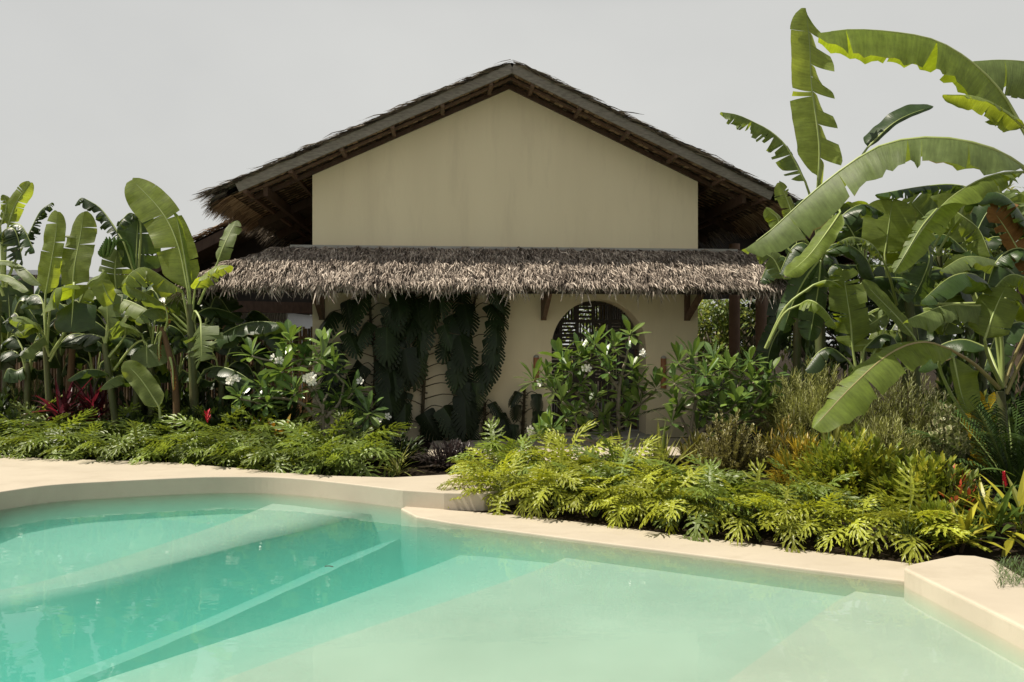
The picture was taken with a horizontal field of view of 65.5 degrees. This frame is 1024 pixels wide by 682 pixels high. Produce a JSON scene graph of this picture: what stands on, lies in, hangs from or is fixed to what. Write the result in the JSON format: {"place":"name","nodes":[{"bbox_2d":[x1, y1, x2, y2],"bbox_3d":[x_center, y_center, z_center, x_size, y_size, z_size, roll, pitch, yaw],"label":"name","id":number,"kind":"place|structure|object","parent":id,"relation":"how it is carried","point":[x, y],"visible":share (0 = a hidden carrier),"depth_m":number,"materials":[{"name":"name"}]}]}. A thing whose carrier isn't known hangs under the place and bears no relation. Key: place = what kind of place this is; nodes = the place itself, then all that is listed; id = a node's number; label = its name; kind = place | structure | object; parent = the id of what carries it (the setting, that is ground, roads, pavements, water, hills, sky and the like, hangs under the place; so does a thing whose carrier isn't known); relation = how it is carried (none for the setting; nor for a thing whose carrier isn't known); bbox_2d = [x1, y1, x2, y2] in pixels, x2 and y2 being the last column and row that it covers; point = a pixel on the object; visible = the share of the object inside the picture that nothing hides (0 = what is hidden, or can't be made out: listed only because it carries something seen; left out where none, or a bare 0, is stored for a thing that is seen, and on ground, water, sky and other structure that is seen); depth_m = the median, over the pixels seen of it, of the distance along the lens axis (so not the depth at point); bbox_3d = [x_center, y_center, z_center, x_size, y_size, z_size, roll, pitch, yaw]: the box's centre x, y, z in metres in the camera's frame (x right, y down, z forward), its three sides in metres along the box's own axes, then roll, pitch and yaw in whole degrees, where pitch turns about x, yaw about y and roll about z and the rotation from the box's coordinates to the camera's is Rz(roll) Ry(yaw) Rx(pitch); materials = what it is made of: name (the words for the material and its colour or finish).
{"place":"outdoors","nodes":[
{"label":"outdoors","id":0,"kind":"place"},
{"bbox_2d":[95,312,311,400],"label":"pergola","id":1,"kind":"structure","parent":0,"point":[300,319],"depth_m":22.45,"materials":[{"name":"brown wood"}]},
{"bbox_2d":[0,504,1023,681],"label":"pool floor","id":2,"kind":"structure","parent":0,"point":[264,594],"depth_m":5.67,"materials":[{"name":"paint"}]},
{"bbox_2d":[401,507,912,597],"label":"pool kerb","id":3,"kind":"structure","parent":2,"relation":"on","point":[430,537],"depth_m":6.66,"materials":[{"name":"paint"}]},
{"bbox_2d":[0,0,1023,344],"label":"sky","id":4,"kind":"structure","parent":0,"point":[184,98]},
{"bbox_2d":[6,345,1023,576],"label":"ground","id":5,"kind":"structure","parent":0,"point":[767,537],"depth_m":7.40,"materials":[{"name":"soil"}]},
{"bbox_2d":[1,295,47,409],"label":"banana plant","id":6,"kind":"object","parent":5,"relation":"on","point":[17,310],"visible":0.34,"depth_m":12.35,"materials":[{"name":"green plant"}]},
{"bbox_2d":[0,181,53,363],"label":"banana plant","id":7,"kind":"object","parent":5,"relation":"on","point":[11,213],"visible":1,"depth_m":11.18,"materials":[{"name":"green plant"}]},
{"bbox_2d":[0,333,59,424],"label":"banana plant","id":8,"kind":"object","parent":5,"relation":"on","point":[27,373],"visible":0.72,"depth_m":12.12,"materials":[{"name":"green plant"}]},
{"bbox_2d":[0,409,96,458],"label":"philodendron","id":9,"kind":"object","parent":5,"relation":"on","point":[35,439],"visible":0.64,"depth_m":10.45,"materials":[{"name":"green plant"}]},
{"bbox_2d":[2,401,99,458],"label":"philodendron","id":10,"kind":"object","parent":5,"relation":"on","point":[30,413],"visible":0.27,"depth_m":11.22,"materials":[{"name":"green plant"}]},
{"bbox_2d":[8,210,101,420],"bbox_3d":[-6.754,-0.142,11.855,1.261,3.632,1.270,0,0,-18],"label":"banana plant","id":11,"kind":"object","parent":5,"relation":"on","point":[72,266],"visible":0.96,"depth_m":11.80,"materials":[{"name":"green plant"}]},
{"bbox_2d":[15,373,99,426],"bbox_3d":[-6.647,1.058,11.665,1.001,1.207,1.056,0,0,0],"label":"cordyline","id":12,"kind":"object","parent":5,"relation":"on","point":[63,405],"visible":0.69,"depth_m":11.61,"materials":[{"name":"red plant"}]},
{"bbox_2d":[42,269,109,420],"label":"banana plant","id":13,"kind":"object","parent":5,"relation":"on","point":[98,328],"visible":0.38,"depth_m":12.18,"materials":[{"name":"green plant"}]},
{"bbox_2d":[37,421,124,460],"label":"philodendron","id":14,"kind":"object","parent":5,"relation":"on","point":[69,442],"visible":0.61,"depth_m":10.38,"materials":[{"name":"green plant"}]},
{"bbox_2d":[61,348,121,420],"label":"banana plant","id":15,"kind":"object","parent":5,"relation":"on","point":[80,361],"visible":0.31,"depth_m":12.36,"materials":[{"name":"green plant"}]},
{"bbox_2d":[64,279,167,455],"bbox_3d":[-5.804,0.400,11.467,1.986,2.556,1.170,0,0,0],"label":"banana plant","id":16,"kind":"object","parent":5,"relation":"on","point":[140,378],"visible":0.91,"depth_m":11.27,"materials":[{"name":"green plant"}]},
{"bbox_2d":[75,198,160,413],"bbox_3d":[-6.141,-0.290,12.309,1.384,3.921,0.696,0,0,-7],"label":"banana plant","id":17,"kind":"object","parent":5,"relation":"on","point":[133,244],"visible":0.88,"depth_m":12.31,"materials":[{"name":"green plant"}]},
{"bbox_2d":[85,419,177,462],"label":"philodendron","id":18,"kind":"object","parent":5,"relation":"on","point":[127,445],"visible":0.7,"depth_m":10.17,"materials":[{"name":"green plant"}]},
{"bbox_2d":[118,298,187,420],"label":"banana plant","id":19,"kind":"object","parent":5,"relation":"on","point":[171,331],"visible":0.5,"depth_m":11.92,"materials":[{"name":"green plant"}]},
{"bbox_2d":[0,326,311,422],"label":"bamboo fence","id":20,"kind":"object","parent":5,"relation":"on","point":[304,333],"visible":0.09,"depth_m":14.18,"materials":[{"name":"brown wood"}]},
{"bbox_2d":[118,429,216,465],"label":"philodendron","id":21,"kind":"object","parent":5,"relation":"on","point":[163,442],"visible":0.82,"depth_m":10.15,"materials":[{"name":"green plant"}]},
{"bbox_2d":[157,301,179,431],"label":"banana plant","id":22,"kind":"object","parent":5,"relation":"on","point":[174,380],"visible":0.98,"depth_m":11.16,"materials":[{"name":"green plant"}]},
{"bbox_2d":[156,403,247,466],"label":"philodendron","id":23,"kind":"object","parent":5,"relation":"on","point":[180,421],"visible":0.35,"depth_m":10.66,"materials":[{"name":"green plant"}]},
{"bbox_2d":[122,178,283,420],"bbox_3d":[-4.492,-0.387,11.517,2.543,4.121,1.536,0,0,0],"label":"banana plant","id":24,"kind":"object","parent":5,"relation":"on","point":[146,200],"visible":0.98,"depth_m":11.59,"materials":[{"name":"green plant"}]},
{"bbox_2d":[167,427,242,467],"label":"philodendron","id":25,"kind":"object","parent":5,"relation":"on","point":[198,449],"visible":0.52,"depth_m":10.06,"materials":[{"name":"green plant"}]},
{"bbox_2d":[172,292,242,410],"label":"banana plant","id":26,"kind":"object","parent":5,"relation":"on","point":[232,305],"visible":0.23,"depth_m":12.85,"materials":[{"name":"green plant"}]},
{"bbox_2d":[183,345,253,407],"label":"banana plant","id":27,"kind":"object","parent":5,"relation":"on","point":[242,368],"visible":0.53,"depth_m":12.03,"materials":[{"name":"green plant"}]},
{"bbox_2d":[183,431,282,467],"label":"philodendron","id":28,"kind":"object","parent":5,"relation":"on","point":[223,441],"visible":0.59,"depth_m":9.88,"materials":[{"name":"green plant"}]},
{"bbox_2d":[187,310,287,402],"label":"banana plant","id":29,"kind":"object","parent":5,"relation":"on","point":[253,315],"visible":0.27,"depth_m":12.83,"materials":[{"name":"green plant"}]},
{"bbox_2d":[194,405,287,468],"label":"philodendron","id":30,"kind":"object","parent":5,"relation":"on","point":[243,426],"visible":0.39,"depth_m":10.62,"materials":[{"name":"green plant"}]},
{"bbox_2d":[0,455,524,553],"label":"pool deck","id":31,"kind":"structure","parent":5,"relation":"on","point":[35,492],"depth_m":8.67,"materials":[{"name":"paint"}]},
{"bbox_2d":[243,383,319,425],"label":"understorey shrub","id":32,"kind":"object","parent":5,"relation":"on","point":[284,415],"visible":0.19,"depth_m":12.56,"materials":[{"name":"green plant"}]},
{"bbox_2d":[232,420,331,473],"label":"philodendron","id":33,"kind":"object","parent":5,"relation":"on","point":[265,451],"visible":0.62,"depth_m":9.48,"materials":[{"name":"green plant"}]},
{"bbox_2d":[223,319,390,440],"bbox_3d":[-2.726,0.672,10.787,2.273,1.958,1.076,0,0,0],"label":"plumeria","id":34,"kind":"object","parent":5,"relation":"on","point":[279,375],"visible":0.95,"depth_m":10.67,"materials":[{"name":"green plant"}]},
{"bbox_2d":[260,421,366,476],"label":"philodendron","id":35,"kind":"object","parent":5,"relation":"on","point":[314,454],"visible":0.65,"depth_m":9.35,"materials":[{"name":"green plant"}]},
{"bbox_2d":[268,409,375,475],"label":"philodendron","id":36,"kind":"object","parent":5,"relation":"on","point":[322,437],"visible":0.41,"depth_m":10.02,"materials":[{"name":"green plant"}]},
{"bbox_2d":[294,438,402,476],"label":"philodendron","id":37,"kind":"object","parent":5,"relation":"on","point":[365,448],"visible":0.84,"depth_m":9.36,"materials":[{"name":"green plant"}]},
{"bbox_2d":[313,293,420,443],"bbox_3d":[-2.356,0.362,12.931,1.764,2.741,0.607,0,0,0],"label":"climbing monstera","id":38,"kind":"object","parent":5,"relation":"on","point":[395,319],"visible":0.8,"depth_m":12.91,"materials":[{"name":"green plant"}]},
{"bbox_2d":[323,409,416,476],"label":"philodendron","id":39,"kind":"object","parent":5,"relation":"on","point":[371,437],"visible":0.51,"depth_m":10.09,"materials":[{"name":"green plant"}]},
{"bbox_2d":[409,438,487,467],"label":"purple shrub","id":40,"kind":"object","parent":5,"relation":"on","point":[453,449],"visible":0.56,"depth_m":10.44,"materials":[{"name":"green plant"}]},
{"bbox_2d":[436,460,519,511],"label":"philodendron","id":41,"kind":"object","parent":5,"relation":"on","point":[459,481],"visible":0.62,"depth_m":8.11,"materials":[{"name":"green plant"}]},
{"bbox_2d":[103,217,877,427],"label":"pavilion","id":42,"kind":"structure","parent":5,"relation":"on","point":[207,244],"depth_m":17.34,"materials":[{"name":"brown wood"}]},
{"bbox_2d":[469,399,511,440],"bbox_3d":[-0.367,1.476,13.183,0.772,1.015,0.380,0,0,8],"label":"climbing monstera","id":43,"kind":"object","parent":5,"relation":"on","point":[496,410],"visible":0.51,"depth_m":13.19,"materials":[{"name":"green plant"}]},
{"bbox_2d":[161,59,828,440],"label":"thatched house","id":44,"kind":"structure","parent":5,"relation":"on","point":[543,203],"depth_m":13.38,"materials":[{"name":"paint"}]},
{"bbox_2d":[375,293,479,442],"bbox_3d":[-1.384,0.462,13.015,1.738,2.904,0.588,0,0,0],"label":"climbing monstera","id":45,"kind":"object","parent":44,"relation":"attached to","point":[421,325],"visible":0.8,"depth_m":12.97,"materials":[{"name":"green plant"}]},
{"bbox_2d":[434,293,510,432],"bbox_3d":[-0.650,0.381,13.129,1.228,2.579,0.478,0,0,7],"label":"climbing monstera","id":46,"kind":"object","parent":44,"relation":"attached to","point":[491,357],"visible":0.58,"depth_m":13.00,"materials":[{"name":"green plant"}]},
{"bbox_2d":[552,301,624,431],"bbox_3d":[1.302,0.449,14.030,1.389,2.302,0.056,0,0,-5],"label":"lattice door","id":47,"kind":"structure","parent":44,"relation":"in","point":[612,314],"depth_m":14.01,"materials":[{"name":"black wood"}]},
{"bbox_2d":[445,415,547,475],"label":"philodendron","id":48,"kind":"object","parent":5,"relation":"on","point":[509,445],"visible":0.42,"depth_m":9.32,"materials":[{"name":"green plant"}]},
{"bbox_2d":[451,447,552,515],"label":"philodendron","id":49,"kind":"object","parent":5,"relation":"on","point":[500,503],"visible":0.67,"depth_m":7.95,"materials":[{"name":"green plant"}]},
{"bbox_2d":[508,389,546,439],"bbox_3d":[0.266,1.372,13.255,0.706,1.219,0.394,0,0,0],"label":"climbing monstera","id":50,"kind":"object","parent":5,"relation":"on","point":[537,404],"visible":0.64,"depth_m":13.21,"materials":[{"name":"green plant"}]},
{"bbox_2d":[493,461,580,519],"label":"philodendron","id":51,"kind":"object","parent":5,"relation":"on","point":[521,479],"visible":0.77,"depth_m":7.71,"materials":[{"name":"green plant"}]},
{"bbox_2d":[503,462,607,517],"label":"philodendron","id":52,"kind":"object","parent":5,"relation":"on","point":[538,493],"visible":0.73,"depth_m":7.63,"materials":[{"name":"green plant"}]},
{"bbox_2d":[513,314,672,457],"bbox_3d":[1.141,0.637,10.926,2.268,2.030,1.122,0,0,-12],"label":"plumeria","id":53,"kind":"object","parent":5,"relation":"on","point":[545,419],"visible":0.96,"depth_m":10.92,"materials":[{"name":"green plant"}]},
{"bbox_2d":[547,460,644,527],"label":"philodendron","id":54,"kind":"object","parent":5,"relation":"on","point":[574,502],"visible":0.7,"depth_m":7.52,"materials":[{"name":"green plant"}]},
{"bbox_2d":[566,434,654,493],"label":"philodendron","id":55,"kind":"object","parent":5,"relation":"on","point":[612,456],"visible":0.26,"depth_m":8.64,"materials":[{"name":"green plant"}]},
{"bbox_2d":[585,475,666,528],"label":"philodendron","id":56,"kind":"object","parent":5,"relation":"on","point":[621,505],"visible":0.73,"depth_m":7.32,"materials":[{"name":"green plant"}]},
{"bbox_2d":[604,476,695,534],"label":"philodendron","id":57,"kind":"object","parent":5,"relation":"on","point":[656,504],"visible":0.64,"depth_m":7.20,"materials":[{"name":"green plant"}]},
{"bbox_2d":[622,465,733,528],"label":"philodendron","id":58,"kind":"object","parent":5,"relation":"on","point":[672,503],"visible":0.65,"depth_m":7.19,"materials":[{"name":"green plant"}]},
{"bbox_2d":[635,459,767,518],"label":"philodendron","id":59,"kind":"object","parent":5,"relation":"on","point":[728,476],"visible":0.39,"depth_m":7.53,"materials":[{"name":"green plant"}]},
{"bbox_2d":[652,457,773,541],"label":"philodendron","id":60,"kind":"object","parent":5,"relation":"on","point":[699,519],"visible":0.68,"depth_m":6.92,"materials":[{"name":"green plant"}]},
{"bbox_2d":[652,336,789,461],"bbox_3d":[2.898,0.786,10.802,1.995,1.731,1.214,0,0,12],"label":"plumeria","id":61,"kind":"object","parent":5,"relation":"on","point":[735,385],"visible":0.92,"depth_m":10.73,"materials":[{"name":"green plant"}]},
{"bbox_2d":[698,299,754,384],"bbox_3d":[7.378,-0.287,29.112,4.908,3.936,3.938,0,0,0],"label":"tree","id":62,"kind":"object","parent":5,"relation":"on","point":[702,335],"visible":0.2,"depth_m":28.27,"materials":[{"name":"green plant"}]},
{"bbox_2d":[692,408,773,485],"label":"bronze bush","id":63,"kind":"object","parent":5,"relation":"on","point":[732,451],"visible":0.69,"depth_m":8.91,"materials":[{"name":"green plant"}]},
{"bbox_2d":[700,299,801,373],"bbox_3d":[8.227,-0.252,26.885,3.790,3.830,4.724,0,0,0],"label":"tree","id":64,"kind":"object","parent":5,"relation":"on","point":[717,310],"visible":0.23,"depth_m":26.96,"materials":[{"name":"green plant"}]},
{"bbox_2d":[699,458,809,545],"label":"philodendron","id":65,"kind":"object","parent":5,"relation":"on","point":[746,528],"visible":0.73,"depth_m":6.85,"materials":[{"name":"green plant"}]},
{"bbox_2d":[730,483,837,552],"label":"philodendron","id":66,"kind":"object","parent":5,"relation":"on","point":[780,523],"visible":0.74,"depth_m":6.61,"materials":[{"name":"green plant"}]},
{"bbox_2d":[750,408,819,484],"bbox_3d":[3.163,1.218,9.184,0.909,0.902,0.782,0,0,0],"label":"croton","id":67,"kind":"object","parent":5,"relation":"on","point":[787,431],"visible":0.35,"depth_m":9.15,"materials":[{"name":"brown plant"}]},
{"bbox_2d":[756,367,818,461],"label":"feathery bush","id":68,"kind":"object","parent":5,"relation":"on","point":[770,417],"visible":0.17,"depth_m":10.86,"materials":[{"name":"green plant"}]},
{"bbox_2d":[763,426,830,494],"bbox_3d":[3.131,1.326,8.507,0.995,0.826,0.784,0,0,0],"label":"croton","id":69,"kind":"object","parent":5,"relation":"on","point":[784,459],"visible":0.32,"depth_m":8.47,"materials":[{"name":"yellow plant"}]},
{"bbox_2d":[755,199,852,383],"bbox_3d":[4.630,-0.291,12.603,1.544,3.922,0.353,0,0,0],"label":"banana plant","id":70,"kind":"object","parent":5,"relation":"on","point":[772,351],"visible":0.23,"depth_m":12.61,"materials":[{"name":"green plant"}]},
{"bbox_2d":[740,256,878,386],"bbox_3d":[6.661,-0.272,18.206,3.524,3.872,3.453,0,0,0],"label":"tree","id":71,"kind":"object","parent":5,"relation":"on","point":[786,343],"visible":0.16,"depth_m":17.70,"materials":[{"name":"green plant"}]},
{"bbox_2d":[754,457,882,541],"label":"philodendron","id":72,"kind":"object","parent":5,"relation":"on","point":[805,488],"visible":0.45,"depth_m":6.97,"materials":[{"name":"green plant"}]},
{"bbox_2d":[766,356,874,448],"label":"feathery bush","id":73,"kind":"object","parent":5,"relation":"on","point":[813,408],"visible":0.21,"depth_m":10.21,"materials":[{"name":"green plant"}]},
{"bbox_2d":[720,8,932,436],"bbox_3d":[4.020,-1.298,10.256,2.529,5.940,1.130,0,0,-22],"label":"banana plant","id":74,"kind":"object","parent":5,"relation":"on","point":[801,266],"visible":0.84,"depth_m":10.20,"materials":[{"name":"green plant"}]},
{"bbox_2d":[773,470,880,555],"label":"philodendron","id":75,"kind":"object","parent":5,"relation":"on","point":[830,513],"visible":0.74,"depth_m":6.55,"materials":[{"name":"green plant"}]},
{"bbox_2d":[764,267,916,437],"bbox_3d":[4.064,0.385,9.729,1.839,2.572,0.598,0,0,13],"label":"banana plant","id":76,"kind":"object","parent":5,"relation":"on","point":[858,326],"visible":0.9,"depth_m":9.69,"materials":[{"name":"green plant"}]},
{"bbox_2d":[787,422,922,510],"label":"leafy hedge","id":77,"kind":"object","parent":5,"relation":"on","point":[862,456],"visible":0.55,"depth_m":7.76,"materials":[{"name":"green plant"}]},
{"bbox_2d":[824,201,900,361],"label":"banana plant","id":78,"kind":"object","parent":5,"relation":"on","point":[855,229],"visible":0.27,"depth_m":12.15,"materials":[{"name":"green plant"}]},
{"bbox_2d":[801,481,927,561],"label":"philodendron","id":79,"kind":"object","parent":5,"relation":"on","point":[857,520],"visible":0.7,"depth_m":6.40,"materials":[{"name":"green plant"}]},
{"bbox_2d":[742,29,1023,272],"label":"banana plant","id":80,"kind":"object","parent":5,"relation":"on","point":[981,85],"visible":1,"depth_m":7.60,"materials":[{"name":"green plant"}]},
{"bbox_2d":[836,411,933,465],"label":"feathery bush","id":81,"kind":"object","parent":5,"relation":"on","point":[895,439],"visible":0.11,"depth_m":8.47,"materials":[{"name":"green plant"}]},
{"bbox_2d":[836,368,962,450],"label":"feathery bush","id":82,"kind":"object","parent":5,"relation":"on","point":[911,411],"visible":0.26,"depth_m":9.19,"materials":[{"name":"green plant"}]},
{"bbox_2d":[867,266,947,410],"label":"banana plant","id":83,"kind":"object","parent":5,"relation":"on","point":[879,271],"visible":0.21,"depth_m":11.16,"materials":[{"name":"green plant"}]},
{"bbox_2d":[843,461,991,565],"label":"philodendron","id":84,"kind":"object","parent":5,"relation":"on","point":[908,542],"visible":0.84,"depth_m":6.23,"materials":[{"name":"green plant"}]},
{"bbox_2d":[812,272,1023,499],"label":"banana plant","id":85,"kind":"object","parent":5,"relation":"on","point":[992,313],"visible":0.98,"depth_m":7.89,"materials":[{"name":"green plant"}]},
{"bbox_2d":[837,184,1016,440],"bbox_3d":[5.093,-0.189,10.004,2.314,3.730,1.111,0,0,0],"label":"banana plant","id":86,"kind":"object","parent":5,"relation":"on","point":[895,227],"visible":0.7,"depth_m":10.33,"materials":[{"name":"green plant"}]},
{"bbox_2d":[862,449,992,523],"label":"leafy hedge","id":87,"kind":"object","parent":5,"relation":"on","point":[932,474],"visible":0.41,"depth_m":7.13,"materials":[{"name":"green plant"}]},
{"bbox_2d":[902,191,970,397],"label":"banana plant","id":88,"kind":"object","parent":5,"relation":"on","point":[922,204],"visible":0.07,"depth_m":12.37,"materials":[{"name":"green plant"}]},
{"bbox_2d":[892,494,984,551],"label":"philodendron","id":89,"kind":"object","parent":5,"relation":"on","point":[932,538],"visible":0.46,"depth_m":6.39,"materials":[{"name":"green plant"}]},
{"bbox_2d":[926,402,974,482],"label":"variegated shrub","id":90,"kind":"object","parent":5,"relation":"on","point":[949,433],"visible":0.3,"depth_m":8.06,"materials":[{"name":"green plant"}]},
{"bbox_2d":[895,332,1013,437],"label":"understorey shrub","id":91,"kind":"object","parent":5,"relation":"on","point":[945,367],"visible":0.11,"depth_m":10.88,"materials":[{"name":"green plant"}]},
{"bbox_2d":[892,191,1023,364],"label":"banana plant","id":92,"kind":"object","parent":5,"relation":"on","point":[976,216],"visible":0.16,"depth_m":11.81,"materials":[{"name":"green plant"}]},
{"bbox_2d":[927,462,994,528],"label":"red tipped shrub","id":93,"kind":"object","parent":5,"relation":"on","point":[969,487],"visible":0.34,"depth_m":6.89,"materials":[{"name":"green plant"}]},
{"bbox_2d":[903,391,1023,505],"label":"fern","id":94,"kind":"object","parent":5,"relation":"on","point":[987,420],"visible":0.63,"depth_m":7.92,"materials":[{"name":"green plant"}]},
{"bbox_2d":[904,555,1023,668],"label":"pool deck","id":95,"kind":"structure","parent":5,"relation":"on","point":[965,595],"depth_m":5.03,"materials":[{"name":"paint"}]},
{"bbox_2d":[916,500,1017,552],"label":"ginger plant","id":96,"kind":"object","parent":5,"relation":"on","point":[970,515],"visible":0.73,"depth_m":6.20,"materials":[{"name":"green plant"}]},
{"bbox_2d":[940,473,1023,547],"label":"ginger plant","id":97,"kind":"object","parent":5,"relation":"on","point":[994,511],"visible":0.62,"depth_m":6.57,"materials":[{"name":"green plant"}]},
{"bbox_2d":[941,251,1023,391],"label":"banana plant","id":98,"kind":"object","parent":5,"relation":"on","point":[952,328],"visible":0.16,"depth_m":10.59,"materials":[{"name":"green plant"}]},
{"bbox_2d":[968,397,1023,509],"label":"strap plant","id":99,"kind":"object","parent":5,"relation":"on","point":[1013,478],"visible":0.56,"depth_m":7.78,"materials":[{"name":"green plant"}]},
{"bbox_2d":[969,192,1023,371],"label":"banana plant","id":100,"kind":"object","parent":5,"relation":"on","point":[1012,224],"visible":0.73,"depth_m":9.57,"materials":[{"name":"green plant"}]},
{"bbox_2d":[970,471,1023,556],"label":"ginger plant","id":101,"kind":"object","parent":5,"relation":"on","point":[1018,496],"visible":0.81,"depth_m":6.50,"materials":[{"name":"green plant"}]},
{"bbox_2d":[974,363,1023,473],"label":"understorey shrub","id":102,"kind":"object","parent":5,"relation":"on","point":[1011,395],"visible":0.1,"depth_m":9.57,"materials":[{"name":"green plant"}]},
{"bbox_2d":[427,438,749,484],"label":"path","id":103,"kind":"structure","parent":0,"point":[636,443],"depth_m":12.54,"materials":[{"name":"paint"}]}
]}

